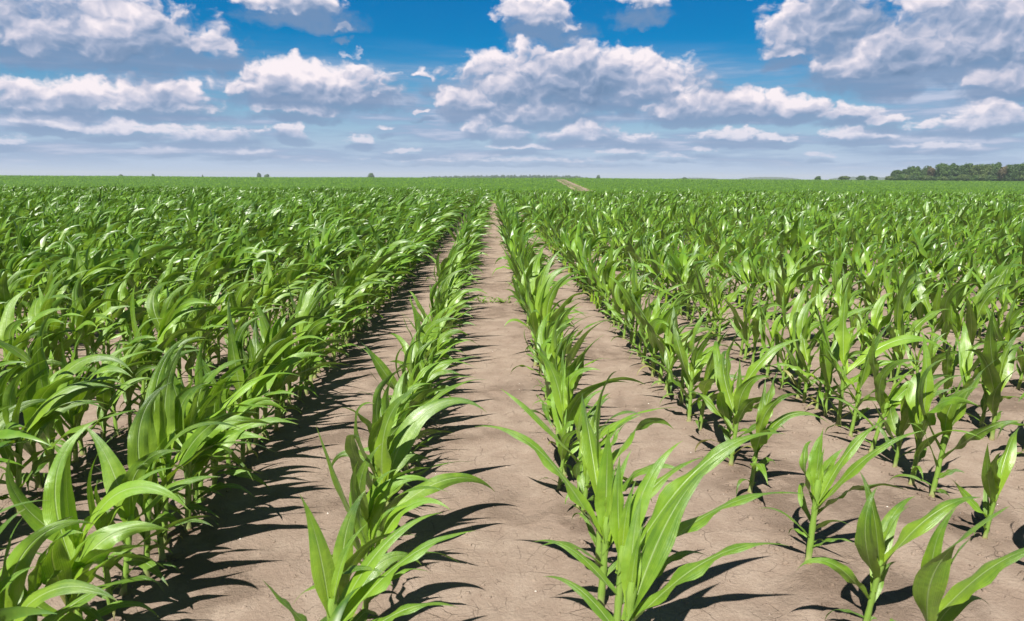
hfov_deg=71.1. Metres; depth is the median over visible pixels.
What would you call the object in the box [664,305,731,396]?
corn plant
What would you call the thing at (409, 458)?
corn plant
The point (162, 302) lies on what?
corn plant
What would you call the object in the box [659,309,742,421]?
corn plant
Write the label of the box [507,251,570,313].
corn plant
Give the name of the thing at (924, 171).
broadleaf tree
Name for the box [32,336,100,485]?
corn plant
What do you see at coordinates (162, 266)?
corn plant
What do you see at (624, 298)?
corn plant
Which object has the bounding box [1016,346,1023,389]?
corn plant
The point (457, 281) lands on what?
corn plant
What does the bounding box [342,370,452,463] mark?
corn plant
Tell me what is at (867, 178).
hills
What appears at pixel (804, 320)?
corn plant
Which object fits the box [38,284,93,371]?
corn plant
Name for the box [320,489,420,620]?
corn plant
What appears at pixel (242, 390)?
corn plant
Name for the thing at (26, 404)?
corn plant
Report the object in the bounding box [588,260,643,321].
corn plant
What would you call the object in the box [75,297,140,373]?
corn plant
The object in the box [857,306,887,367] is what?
corn plant
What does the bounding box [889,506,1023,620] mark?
corn plant
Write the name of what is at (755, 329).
corn plant
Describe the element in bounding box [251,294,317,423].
corn plant
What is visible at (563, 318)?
corn plant
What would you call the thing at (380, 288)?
corn plant
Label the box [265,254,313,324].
corn plant
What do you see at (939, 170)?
broadleaf tree
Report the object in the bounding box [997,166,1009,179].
broadleaf tree
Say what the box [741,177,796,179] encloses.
hills
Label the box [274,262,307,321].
corn plant
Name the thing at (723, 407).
corn plant
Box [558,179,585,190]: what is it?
dirt track
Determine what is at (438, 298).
corn plant
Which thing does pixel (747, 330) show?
corn plant
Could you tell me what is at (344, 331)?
corn plant
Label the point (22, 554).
corn plant
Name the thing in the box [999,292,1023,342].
corn plant
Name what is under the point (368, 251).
corn plant
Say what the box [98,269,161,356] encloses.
corn plant
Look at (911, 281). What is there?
corn plant
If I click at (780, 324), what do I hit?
corn plant
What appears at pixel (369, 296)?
corn plant
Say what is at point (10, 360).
corn plant
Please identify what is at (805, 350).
corn plant
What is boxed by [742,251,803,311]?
corn plant
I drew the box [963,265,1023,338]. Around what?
corn plant
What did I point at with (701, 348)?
corn plant
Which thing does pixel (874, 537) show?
corn plant
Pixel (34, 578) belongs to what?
corn plant
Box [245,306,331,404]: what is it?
corn plant
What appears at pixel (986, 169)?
broadleaf tree
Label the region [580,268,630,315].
corn plant
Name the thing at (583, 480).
corn plant
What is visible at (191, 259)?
corn plant
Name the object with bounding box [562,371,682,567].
corn plant
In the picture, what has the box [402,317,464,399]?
corn plant
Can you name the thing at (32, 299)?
corn plant
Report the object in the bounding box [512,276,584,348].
corn plant
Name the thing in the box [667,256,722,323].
corn plant
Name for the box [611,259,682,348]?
corn plant
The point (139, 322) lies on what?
corn plant
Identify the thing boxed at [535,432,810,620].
corn plant
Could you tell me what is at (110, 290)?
corn plant
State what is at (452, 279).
corn plant
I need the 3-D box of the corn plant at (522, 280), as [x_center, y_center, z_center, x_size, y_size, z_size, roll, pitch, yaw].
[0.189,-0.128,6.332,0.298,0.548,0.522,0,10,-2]
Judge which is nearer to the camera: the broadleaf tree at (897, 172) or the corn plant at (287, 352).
the corn plant at (287, 352)
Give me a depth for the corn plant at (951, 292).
5.16 m
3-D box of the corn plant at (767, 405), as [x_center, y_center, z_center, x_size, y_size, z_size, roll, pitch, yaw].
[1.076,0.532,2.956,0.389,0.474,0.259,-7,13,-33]
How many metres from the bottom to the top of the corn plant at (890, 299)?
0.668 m
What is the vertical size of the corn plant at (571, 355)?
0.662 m
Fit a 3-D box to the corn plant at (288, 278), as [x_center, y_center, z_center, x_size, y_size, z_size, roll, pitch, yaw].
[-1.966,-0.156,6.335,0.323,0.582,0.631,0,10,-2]
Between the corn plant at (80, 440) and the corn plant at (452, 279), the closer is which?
the corn plant at (80, 440)
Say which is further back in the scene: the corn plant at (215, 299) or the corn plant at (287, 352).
the corn plant at (215, 299)
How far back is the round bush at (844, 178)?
570.65 m
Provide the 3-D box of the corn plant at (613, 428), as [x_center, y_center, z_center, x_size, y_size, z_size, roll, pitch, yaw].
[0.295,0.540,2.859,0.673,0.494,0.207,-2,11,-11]
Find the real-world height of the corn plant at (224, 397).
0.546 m
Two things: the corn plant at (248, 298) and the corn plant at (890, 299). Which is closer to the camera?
the corn plant at (248, 298)
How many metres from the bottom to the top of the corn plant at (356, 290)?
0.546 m
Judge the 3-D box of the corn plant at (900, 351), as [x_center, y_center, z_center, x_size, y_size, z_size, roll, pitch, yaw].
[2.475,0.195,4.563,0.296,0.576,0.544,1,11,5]
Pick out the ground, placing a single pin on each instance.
(206, 583)
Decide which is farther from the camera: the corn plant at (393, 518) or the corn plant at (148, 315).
the corn plant at (148, 315)
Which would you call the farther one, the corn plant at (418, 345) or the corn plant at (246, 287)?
the corn plant at (246, 287)
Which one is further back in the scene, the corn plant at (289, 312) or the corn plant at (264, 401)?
the corn plant at (289, 312)
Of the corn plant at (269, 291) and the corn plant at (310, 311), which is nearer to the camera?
the corn plant at (310, 311)
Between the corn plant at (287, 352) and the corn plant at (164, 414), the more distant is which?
the corn plant at (287, 352)
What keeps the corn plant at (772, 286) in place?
on the ground
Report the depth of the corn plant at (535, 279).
5.96 m
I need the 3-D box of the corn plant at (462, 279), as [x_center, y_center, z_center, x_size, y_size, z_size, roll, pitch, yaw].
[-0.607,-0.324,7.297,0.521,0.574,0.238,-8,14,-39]
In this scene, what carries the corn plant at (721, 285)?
on the ground
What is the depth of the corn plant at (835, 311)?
5.46 m
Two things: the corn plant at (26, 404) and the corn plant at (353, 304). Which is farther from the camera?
the corn plant at (353, 304)
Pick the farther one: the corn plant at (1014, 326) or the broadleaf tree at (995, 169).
the broadleaf tree at (995, 169)
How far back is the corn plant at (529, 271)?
5.98 m
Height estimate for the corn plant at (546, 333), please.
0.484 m
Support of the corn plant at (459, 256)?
on the ground
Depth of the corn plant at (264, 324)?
3.81 m
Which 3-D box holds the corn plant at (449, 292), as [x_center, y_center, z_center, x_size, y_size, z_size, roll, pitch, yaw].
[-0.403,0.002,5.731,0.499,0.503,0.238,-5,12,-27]
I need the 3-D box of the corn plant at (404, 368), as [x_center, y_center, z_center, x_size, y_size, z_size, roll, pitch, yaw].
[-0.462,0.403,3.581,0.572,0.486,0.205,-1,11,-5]
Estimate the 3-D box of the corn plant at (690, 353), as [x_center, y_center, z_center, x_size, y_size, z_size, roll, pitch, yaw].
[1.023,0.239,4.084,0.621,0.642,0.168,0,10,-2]
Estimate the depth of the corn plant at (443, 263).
6.81 m
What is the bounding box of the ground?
[0,179,1023,620]
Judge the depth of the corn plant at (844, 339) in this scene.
3.75 m
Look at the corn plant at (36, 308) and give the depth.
4.17 m
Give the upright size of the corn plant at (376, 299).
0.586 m
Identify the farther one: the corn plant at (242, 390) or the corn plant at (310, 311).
the corn plant at (310, 311)
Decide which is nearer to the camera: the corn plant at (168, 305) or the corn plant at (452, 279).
the corn plant at (168, 305)
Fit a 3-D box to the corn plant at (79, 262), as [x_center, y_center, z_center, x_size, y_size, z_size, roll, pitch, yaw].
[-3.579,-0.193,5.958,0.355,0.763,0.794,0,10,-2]
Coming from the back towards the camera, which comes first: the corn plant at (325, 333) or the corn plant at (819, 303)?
the corn plant at (819, 303)
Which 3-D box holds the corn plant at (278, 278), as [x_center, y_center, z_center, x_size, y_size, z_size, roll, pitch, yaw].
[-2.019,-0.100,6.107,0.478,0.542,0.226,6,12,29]
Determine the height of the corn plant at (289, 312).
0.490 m
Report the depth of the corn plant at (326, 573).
1.72 m
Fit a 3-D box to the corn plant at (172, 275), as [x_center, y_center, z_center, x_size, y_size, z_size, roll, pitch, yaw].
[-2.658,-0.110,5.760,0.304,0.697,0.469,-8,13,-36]
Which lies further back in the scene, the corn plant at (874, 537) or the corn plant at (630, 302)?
the corn plant at (630, 302)
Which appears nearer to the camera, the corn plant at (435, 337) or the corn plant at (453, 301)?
the corn plant at (435, 337)
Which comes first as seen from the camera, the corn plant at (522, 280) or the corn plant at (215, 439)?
the corn plant at (215, 439)
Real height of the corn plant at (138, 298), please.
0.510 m
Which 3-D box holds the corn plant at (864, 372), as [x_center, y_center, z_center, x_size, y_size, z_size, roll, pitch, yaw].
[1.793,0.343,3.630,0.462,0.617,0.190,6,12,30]
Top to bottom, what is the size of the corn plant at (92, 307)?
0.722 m
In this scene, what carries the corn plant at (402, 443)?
on the ground
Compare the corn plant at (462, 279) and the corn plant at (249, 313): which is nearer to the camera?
the corn plant at (249, 313)
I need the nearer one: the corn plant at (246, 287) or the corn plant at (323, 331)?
the corn plant at (323, 331)
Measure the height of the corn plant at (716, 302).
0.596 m
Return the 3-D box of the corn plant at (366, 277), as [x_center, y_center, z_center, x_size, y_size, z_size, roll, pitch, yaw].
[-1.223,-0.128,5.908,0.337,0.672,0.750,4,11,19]
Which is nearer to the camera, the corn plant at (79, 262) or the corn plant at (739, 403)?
the corn plant at (739, 403)
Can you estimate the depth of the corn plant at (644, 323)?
4.87 m
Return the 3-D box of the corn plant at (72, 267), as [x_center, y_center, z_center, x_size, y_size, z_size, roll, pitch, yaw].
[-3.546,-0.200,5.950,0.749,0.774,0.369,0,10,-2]
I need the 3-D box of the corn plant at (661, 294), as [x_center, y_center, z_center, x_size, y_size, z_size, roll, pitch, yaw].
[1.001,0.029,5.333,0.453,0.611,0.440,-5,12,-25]
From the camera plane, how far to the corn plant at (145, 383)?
3.78 m
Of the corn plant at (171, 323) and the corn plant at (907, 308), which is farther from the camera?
the corn plant at (907, 308)
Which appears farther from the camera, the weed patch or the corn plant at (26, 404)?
the weed patch
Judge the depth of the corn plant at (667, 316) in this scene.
4.54 m
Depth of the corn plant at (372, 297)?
6.30 m
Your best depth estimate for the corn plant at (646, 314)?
5.12 m
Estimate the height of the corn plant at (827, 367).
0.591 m
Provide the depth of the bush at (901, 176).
485.17 m
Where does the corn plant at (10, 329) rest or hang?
on the ground
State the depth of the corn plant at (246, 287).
5.64 m
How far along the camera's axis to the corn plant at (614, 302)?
6.30 m
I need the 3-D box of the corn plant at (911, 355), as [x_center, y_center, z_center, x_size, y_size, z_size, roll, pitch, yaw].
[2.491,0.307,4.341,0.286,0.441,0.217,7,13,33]
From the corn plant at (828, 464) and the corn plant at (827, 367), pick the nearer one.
the corn plant at (828, 464)
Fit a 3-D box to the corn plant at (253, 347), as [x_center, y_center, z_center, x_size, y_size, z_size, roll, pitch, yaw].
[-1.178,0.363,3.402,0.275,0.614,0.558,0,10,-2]
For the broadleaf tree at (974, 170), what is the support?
on the ground
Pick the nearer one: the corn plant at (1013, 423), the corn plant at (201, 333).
the corn plant at (1013, 423)
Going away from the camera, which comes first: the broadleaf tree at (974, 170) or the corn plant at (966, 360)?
the corn plant at (966, 360)
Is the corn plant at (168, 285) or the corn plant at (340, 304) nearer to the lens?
the corn plant at (340, 304)
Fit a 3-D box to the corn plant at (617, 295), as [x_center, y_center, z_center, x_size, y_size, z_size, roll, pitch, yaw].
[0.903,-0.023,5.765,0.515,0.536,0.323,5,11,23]
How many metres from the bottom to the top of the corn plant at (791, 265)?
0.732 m
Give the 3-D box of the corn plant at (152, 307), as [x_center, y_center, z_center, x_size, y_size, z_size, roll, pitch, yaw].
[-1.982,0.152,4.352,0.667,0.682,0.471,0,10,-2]
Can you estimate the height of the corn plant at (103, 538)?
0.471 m
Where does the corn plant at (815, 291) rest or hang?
on the ground
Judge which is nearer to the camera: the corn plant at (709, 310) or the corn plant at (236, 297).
the corn plant at (236, 297)
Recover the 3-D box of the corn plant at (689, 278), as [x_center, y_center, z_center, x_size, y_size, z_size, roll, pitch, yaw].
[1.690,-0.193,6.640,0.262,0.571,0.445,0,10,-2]
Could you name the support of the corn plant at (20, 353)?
on the ground
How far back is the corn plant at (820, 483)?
2.40 m
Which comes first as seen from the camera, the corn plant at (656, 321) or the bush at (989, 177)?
the corn plant at (656, 321)
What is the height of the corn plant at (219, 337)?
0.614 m
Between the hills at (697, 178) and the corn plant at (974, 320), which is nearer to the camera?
the corn plant at (974, 320)
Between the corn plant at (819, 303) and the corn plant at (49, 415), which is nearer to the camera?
the corn plant at (49, 415)
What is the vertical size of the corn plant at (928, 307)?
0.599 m
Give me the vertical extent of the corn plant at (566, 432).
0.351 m
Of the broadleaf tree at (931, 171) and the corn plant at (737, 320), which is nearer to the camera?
the corn plant at (737, 320)
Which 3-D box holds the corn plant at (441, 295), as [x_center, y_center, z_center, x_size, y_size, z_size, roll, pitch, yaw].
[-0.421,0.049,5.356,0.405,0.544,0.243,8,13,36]
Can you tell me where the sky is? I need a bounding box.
[0,0,1023,179]
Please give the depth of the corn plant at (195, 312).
4.64 m
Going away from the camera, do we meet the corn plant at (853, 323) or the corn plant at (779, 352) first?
the corn plant at (779, 352)
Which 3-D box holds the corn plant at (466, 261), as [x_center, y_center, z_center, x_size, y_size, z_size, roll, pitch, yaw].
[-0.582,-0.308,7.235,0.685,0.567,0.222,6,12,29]
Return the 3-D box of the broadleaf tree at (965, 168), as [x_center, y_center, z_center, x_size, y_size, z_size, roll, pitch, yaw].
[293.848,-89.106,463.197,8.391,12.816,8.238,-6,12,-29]
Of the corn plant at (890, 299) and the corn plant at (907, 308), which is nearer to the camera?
the corn plant at (907, 308)
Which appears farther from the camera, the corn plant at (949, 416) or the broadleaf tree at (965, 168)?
the broadleaf tree at (965, 168)
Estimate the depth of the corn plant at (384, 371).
3.35 m
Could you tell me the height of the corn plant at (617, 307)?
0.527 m
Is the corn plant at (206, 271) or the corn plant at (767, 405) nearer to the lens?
the corn plant at (767, 405)
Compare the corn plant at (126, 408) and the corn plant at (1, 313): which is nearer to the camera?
the corn plant at (126, 408)
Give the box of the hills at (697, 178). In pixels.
[676,178,714,178]
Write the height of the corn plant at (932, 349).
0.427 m
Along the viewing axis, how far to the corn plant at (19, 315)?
5.16 m
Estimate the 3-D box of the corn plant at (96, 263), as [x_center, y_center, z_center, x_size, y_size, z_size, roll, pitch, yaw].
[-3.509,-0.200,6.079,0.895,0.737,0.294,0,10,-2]
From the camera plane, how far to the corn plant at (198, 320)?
4.43 m
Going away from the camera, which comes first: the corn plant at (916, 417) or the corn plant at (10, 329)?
the corn plant at (916, 417)
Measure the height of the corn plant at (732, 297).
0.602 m
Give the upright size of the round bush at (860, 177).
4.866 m
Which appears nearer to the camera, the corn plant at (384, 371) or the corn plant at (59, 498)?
the corn plant at (59, 498)
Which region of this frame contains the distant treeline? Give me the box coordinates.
[425,175,586,177]
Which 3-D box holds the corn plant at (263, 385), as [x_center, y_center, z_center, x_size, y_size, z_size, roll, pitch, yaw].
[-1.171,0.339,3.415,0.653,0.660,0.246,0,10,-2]
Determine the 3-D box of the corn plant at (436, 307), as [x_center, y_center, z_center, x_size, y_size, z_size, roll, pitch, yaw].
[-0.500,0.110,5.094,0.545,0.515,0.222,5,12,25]
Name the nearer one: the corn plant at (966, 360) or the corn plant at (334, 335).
the corn plant at (966, 360)
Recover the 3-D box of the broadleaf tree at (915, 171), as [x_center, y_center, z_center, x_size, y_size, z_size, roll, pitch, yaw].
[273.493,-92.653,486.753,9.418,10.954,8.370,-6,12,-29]
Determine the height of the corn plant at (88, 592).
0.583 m
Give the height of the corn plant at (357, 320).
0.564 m
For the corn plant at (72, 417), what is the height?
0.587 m
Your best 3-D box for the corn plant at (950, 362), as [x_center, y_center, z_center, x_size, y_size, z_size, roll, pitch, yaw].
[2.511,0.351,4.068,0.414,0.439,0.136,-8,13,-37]
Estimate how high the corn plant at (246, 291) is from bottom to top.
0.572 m
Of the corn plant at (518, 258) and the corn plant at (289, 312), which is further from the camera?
the corn plant at (518, 258)
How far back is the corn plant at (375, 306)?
6.90 m
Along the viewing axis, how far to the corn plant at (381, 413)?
3.06 m
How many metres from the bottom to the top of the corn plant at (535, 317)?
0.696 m
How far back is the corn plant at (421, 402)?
3.19 m
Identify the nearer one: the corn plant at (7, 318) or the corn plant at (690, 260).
the corn plant at (7, 318)
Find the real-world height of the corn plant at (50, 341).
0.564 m
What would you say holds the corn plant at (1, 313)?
on the ground
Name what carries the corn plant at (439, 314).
on the ground
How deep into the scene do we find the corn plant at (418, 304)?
4.92 m
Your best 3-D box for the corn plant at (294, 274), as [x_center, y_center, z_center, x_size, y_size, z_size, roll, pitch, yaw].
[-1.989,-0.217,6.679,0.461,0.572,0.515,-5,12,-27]
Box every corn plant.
[0,269,32,339]
[0,275,60,357]
[0,285,66,401]
[0,310,158,462]
[0,311,82,385]
[0,338,18,379]
[0,358,134,513]
[0,363,110,497]
[0,393,59,495]
[0,500,158,620]
[0,516,93,620]
[1,338,61,397]
[3,317,63,398]
[5,434,206,618]
[14,352,131,491]
[15,272,71,346]
[16,293,61,352]
[17,258,121,339]
[20,547,85,620]
[27,334,130,465]
[28,275,73,358]
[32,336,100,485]
[37,521,169,620]
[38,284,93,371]
[39,267,86,337]
[42,418,188,620]
[44,240,123,324]
[44,258,123,326]
[48,270,127,381]
[50,308,115,372]
[51,346,151,456]
[57,241,115,326]
[64,244,144,322]
[64,287,149,362]
[65,277,160,354]
[72,276,131,377]
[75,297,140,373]
[84,318,189,408]
[84,425,218,595]
[86,338,161,436]
[86,382,242,576]
[96,346,150,442]
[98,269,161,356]
[106,382,295,530]
[110,291,160,346]
[111,281,227,384]
[117,340,164,429]
[119,319,215,409]
[123,283,210,384]
[124,280,180,335]
[125,281,164,335]
[126,264,193,330]
[126,289,220,387]
[134,248,200,320]
[138,374,275,560]
[144,259,195,319]
[144,290,163,330]
[144,335,273,545]
[149,255,212,316]
[155,281,183,331]
[157,251,206,303]
[159,282,217,372]
[159,350,275,503]
[174,359,251,516]
[175,274,227,384]
[176,372,301,480]
[178,275,238,363]
[181,261,261,369]
[181,277,270,345]
[181,368,252,498]
[184,257,245,300]
[185,287,247,375]
[188,247,214,317]
[190,286,250,364]
[191,250,234,295]
[192,360,278,469]
[193,317,298,462]
[194,273,267,348]
[195,331,288,490]
[205,280,250,367]
[216,295,348,440]
[220,280,271,349]
[226,314,327,451]
[226,320,300,445]
[229,285,280,346]
[239,268,282,328]
[244,310,338,412]
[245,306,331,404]
[246,297,347,418]
[250,273,285,338]
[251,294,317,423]
[254,268,296,322]
[260,259,308,320]
[260,312,317,434]
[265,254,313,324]
[265,495,475,620]
[267,263,319,321]
[272,269,305,315]
[273,276,343,376]
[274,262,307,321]
[279,256,300,318]
[280,272,317,317]
[286,258,327,314]
[286,277,351,382]
[292,283,347,394]
[292,288,345,400]
[292,299,360,362]
[293,460,459,620]
[309,279,367,377]
[315,285,361,372]
[316,427,433,587]
[319,271,375,356]
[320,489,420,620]
[323,283,372,361]
[323,290,357,347]
[325,276,388,343]
[332,363,484,505]
[334,254,369,339]
[335,270,362,338]
[336,257,396,332]
[337,281,382,348]
[341,259,398,319]
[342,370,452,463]
[345,261,373,337]
[345,386,493,550]
[348,252,391,322]
[348,255,395,327]
[354,265,391,332]
[354,401,418,486]
[357,251,401,329]
[358,380,437,470]
[358,417,467,545]
[360,242,404,316]
[361,342,471,449]
[362,340,474,424]
[363,273,396,323]
[364,241,396,304]
[364,395,445,475]
[367,286,393,319]
[370,259,415,310]
[374,267,401,307]
[389,329,478,399]
[390,306,466,384]
[391,333,451,396]
[399,309,473,360]
[401,315,467,384]
[401,383,444,465]
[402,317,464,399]
[405,324,474,399]
[409,272,482,322]
[409,291,477,361]
[410,297,456,362]
[413,338,440,416]
[421,288,476,346]
[424,252,483,279]
[425,253,484,293]
[429,243,475,299]
[429,287,471,326]
[430,261,461,318]
[430,277,483,347]
[431,287,471,343]
[434,249,486,313]
[436,252,471,310]
[436,270,477,297]
[437,289,452,332]
[446,282,492,329]
[451,241,470,290]
[452,262,471,287]
[454,264,479,280]
[475,425,701,606]
[501,389,677,507]
[504,248,572,343]
[504,251,554,281]
[505,245,555,314]
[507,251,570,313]
[507,259,571,330]
[511,249,542,310]
[511,318,583,387]
[512,220,548,265]
[512,243,549,286]
[512,248,541,303]
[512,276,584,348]
[517,262,545,325]
[522,267,559,329]
[522,315,623,442]
[524,302,570,373]
[525,266,584,365]
[525,275,586,350]
[527,270,590,379]
[529,234,564,334]
[532,335,584,405]
[532,348,627,476]
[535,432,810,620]
[536,364,643,455]
[537,309,608,426]
[537,312,586,402]
[538,409,579,489]
[542,335,585,428]
[545,456,786,620]
[548,320,606,418]
[553,302,582,338]
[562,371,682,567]
[577,393,651,517]
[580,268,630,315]
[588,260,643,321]
[598,266,616,310]
[598,269,629,318]
[602,274,653,338]
[602,275,627,325]
[603,237,626,309]
[606,280,684,355]
[609,276,689,364]
[609,282,654,335]
[610,267,641,329]
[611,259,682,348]
[623,253,657,343]
[628,284,669,359]
[628,292,709,384]
[632,287,709,370]
[635,302,741,404]
[641,294,669,376]
[642,312,717,389]
[643,247,712,315]
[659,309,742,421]
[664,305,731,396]
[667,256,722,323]
[679,260,711,318]
[679,268,758,341]
[679,325,720,413]
[680,266,746,327]
[684,266,721,323]
[686,350,783,465]
[695,328,802,455]
[695,330,774,429]
[697,267,736,333]
[698,271,735,338]
[720,280,781,355]
[728,299,774,363]
[734,290,781,360]
[736,371,827,495]
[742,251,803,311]
[759,295,790,377]
[760,278,827,383]
[764,418,923,564]
[767,257,825,321]
[770,252,817,329]
[770,350,862,409]
[775,324,817,388]
[780,250,832,316]
[781,325,860,402]
[782,295,877,398]
[788,441,907,542]
[799,472,980,620]
[805,266,833,340]
[806,314,854,416]
[809,286,863,345]
[813,254,861,343]
[816,281,943,426]
[821,321,914,436]
[828,335,937,452]
[831,264,870,319]
[833,303,874,348]
[838,284,919,373]
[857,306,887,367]
[858,272,945,380]
[859,267,883,307]
[870,302,922,385]
[872,374,953,467]
[882,264,936,331]
[883,256,934,336]
[883,270,931,331]
[888,359,1017,497]
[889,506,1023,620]
[896,327,945,375]
[904,280,943,347]
[905,328,984,485]
[914,272,969,346]
[926,290,985,355]
[928,334,958,374]
[939,336,970,398]
[940,265,984,352]
[944,242,1019,338]
[953,320,1023,417]
[955,427,1020,538]
[956,275,1023,354]
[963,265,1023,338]
[965,312,1020,440]
[970,299,1023,358]
[971,295,1023,360]
[977,341,1023,426]
[996,422,1023,451]
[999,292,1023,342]
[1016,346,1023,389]
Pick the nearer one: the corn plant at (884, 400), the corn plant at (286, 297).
the corn plant at (884, 400)
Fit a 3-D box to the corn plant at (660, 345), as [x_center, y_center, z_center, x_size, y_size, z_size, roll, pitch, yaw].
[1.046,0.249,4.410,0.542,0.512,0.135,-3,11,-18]
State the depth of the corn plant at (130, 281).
5.67 m
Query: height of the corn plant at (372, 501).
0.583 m
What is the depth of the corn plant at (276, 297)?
5.88 m
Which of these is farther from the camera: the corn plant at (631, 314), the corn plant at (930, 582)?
the corn plant at (631, 314)
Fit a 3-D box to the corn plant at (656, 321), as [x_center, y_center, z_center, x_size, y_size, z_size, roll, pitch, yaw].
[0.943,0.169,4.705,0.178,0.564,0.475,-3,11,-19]
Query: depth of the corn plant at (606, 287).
6.66 m
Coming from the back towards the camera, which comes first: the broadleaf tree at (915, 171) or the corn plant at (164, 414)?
the broadleaf tree at (915, 171)
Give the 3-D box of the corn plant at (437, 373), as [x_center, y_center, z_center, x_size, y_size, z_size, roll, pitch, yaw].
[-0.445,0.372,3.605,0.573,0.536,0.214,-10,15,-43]
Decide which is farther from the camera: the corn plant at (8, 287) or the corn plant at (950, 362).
the corn plant at (8, 287)
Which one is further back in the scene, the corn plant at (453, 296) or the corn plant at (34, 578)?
the corn plant at (453, 296)
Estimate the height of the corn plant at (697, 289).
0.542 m
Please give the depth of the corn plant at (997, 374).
3.52 m
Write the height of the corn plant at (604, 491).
0.573 m
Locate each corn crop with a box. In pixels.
[0,175,1023,197]
[0,184,1023,620]
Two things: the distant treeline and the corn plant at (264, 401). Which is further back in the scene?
the distant treeline
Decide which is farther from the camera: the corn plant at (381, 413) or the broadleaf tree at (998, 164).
the broadleaf tree at (998, 164)
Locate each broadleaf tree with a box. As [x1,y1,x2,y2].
[893,170,901,176]
[900,169,909,174]
[907,166,921,175]
[920,168,927,174]
[927,167,935,175]
[934,163,946,180]
[943,163,955,176]
[948,165,961,176]
[960,163,972,174]
[968,164,981,175]
[977,164,992,174]
[989,166,999,175]
[991,162,1001,168]
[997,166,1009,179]
[1001,164,1021,180]
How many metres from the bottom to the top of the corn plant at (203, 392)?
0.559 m
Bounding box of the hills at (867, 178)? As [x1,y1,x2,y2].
[829,176,884,179]
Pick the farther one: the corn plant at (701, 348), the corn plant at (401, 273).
the corn plant at (401, 273)
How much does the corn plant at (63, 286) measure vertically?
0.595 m
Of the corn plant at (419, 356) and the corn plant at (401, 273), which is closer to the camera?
the corn plant at (419, 356)
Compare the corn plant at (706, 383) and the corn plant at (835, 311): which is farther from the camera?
the corn plant at (835, 311)
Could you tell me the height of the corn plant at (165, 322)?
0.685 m
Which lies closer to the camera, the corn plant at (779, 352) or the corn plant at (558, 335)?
the corn plant at (558, 335)
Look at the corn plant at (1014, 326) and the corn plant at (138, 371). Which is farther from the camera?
the corn plant at (1014, 326)
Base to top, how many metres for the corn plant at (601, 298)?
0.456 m
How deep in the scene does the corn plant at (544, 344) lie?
3.97 m
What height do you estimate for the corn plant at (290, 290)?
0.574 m
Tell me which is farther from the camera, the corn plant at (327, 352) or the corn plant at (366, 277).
the corn plant at (366, 277)
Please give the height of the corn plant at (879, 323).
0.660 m
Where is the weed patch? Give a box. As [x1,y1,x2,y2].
[476,297,511,302]
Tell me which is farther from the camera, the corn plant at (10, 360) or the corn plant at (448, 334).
the corn plant at (448, 334)
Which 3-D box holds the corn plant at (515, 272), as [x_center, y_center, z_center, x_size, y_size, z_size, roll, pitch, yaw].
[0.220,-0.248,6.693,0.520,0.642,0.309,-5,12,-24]
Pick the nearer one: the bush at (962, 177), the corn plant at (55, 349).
the corn plant at (55, 349)
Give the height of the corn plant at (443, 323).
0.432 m
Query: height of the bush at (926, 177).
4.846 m
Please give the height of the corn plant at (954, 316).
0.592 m
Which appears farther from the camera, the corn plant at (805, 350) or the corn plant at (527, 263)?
the corn plant at (527, 263)
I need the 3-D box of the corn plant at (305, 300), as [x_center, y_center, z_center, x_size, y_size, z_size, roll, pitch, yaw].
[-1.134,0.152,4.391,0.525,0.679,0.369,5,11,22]
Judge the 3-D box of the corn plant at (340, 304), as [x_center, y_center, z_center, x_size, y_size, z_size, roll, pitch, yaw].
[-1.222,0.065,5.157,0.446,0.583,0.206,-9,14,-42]
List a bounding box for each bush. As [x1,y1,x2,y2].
[838,176,849,179]
[856,175,865,179]
[869,176,877,179]
[897,174,906,180]
[908,175,918,180]
[922,175,930,180]
[957,174,969,180]
[969,175,980,180]
[977,174,987,180]
[985,175,993,180]
[1006,177,1015,180]
[1017,175,1023,180]
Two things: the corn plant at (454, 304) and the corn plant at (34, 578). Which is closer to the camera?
the corn plant at (34, 578)
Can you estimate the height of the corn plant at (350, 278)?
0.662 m
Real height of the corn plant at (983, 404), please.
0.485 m
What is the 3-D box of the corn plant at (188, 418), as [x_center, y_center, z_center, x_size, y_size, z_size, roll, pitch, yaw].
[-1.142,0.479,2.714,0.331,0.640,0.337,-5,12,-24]
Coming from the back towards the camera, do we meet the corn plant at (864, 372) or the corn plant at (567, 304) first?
the corn plant at (567, 304)
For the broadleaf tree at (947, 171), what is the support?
on the ground
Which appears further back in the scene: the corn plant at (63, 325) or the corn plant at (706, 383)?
the corn plant at (63, 325)
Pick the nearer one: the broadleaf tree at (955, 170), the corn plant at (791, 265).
the corn plant at (791, 265)
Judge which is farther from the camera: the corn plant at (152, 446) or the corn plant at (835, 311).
the corn plant at (835, 311)
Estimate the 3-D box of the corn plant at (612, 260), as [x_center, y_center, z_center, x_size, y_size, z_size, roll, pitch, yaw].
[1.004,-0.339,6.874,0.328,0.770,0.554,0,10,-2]
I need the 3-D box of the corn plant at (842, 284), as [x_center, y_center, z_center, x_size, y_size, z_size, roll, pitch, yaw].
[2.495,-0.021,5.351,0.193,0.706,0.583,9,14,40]
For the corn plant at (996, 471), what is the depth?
2.61 m
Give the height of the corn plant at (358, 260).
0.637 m
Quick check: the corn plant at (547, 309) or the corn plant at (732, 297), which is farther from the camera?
the corn plant at (732, 297)
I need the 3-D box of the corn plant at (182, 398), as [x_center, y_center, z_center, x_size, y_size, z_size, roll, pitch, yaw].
[-1.133,0.535,2.597,0.683,0.579,0.188,-9,14,-42]
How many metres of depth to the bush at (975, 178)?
453.01 m
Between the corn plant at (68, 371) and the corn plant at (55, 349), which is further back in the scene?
the corn plant at (55, 349)
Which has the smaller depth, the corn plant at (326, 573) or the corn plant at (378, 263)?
the corn plant at (326, 573)

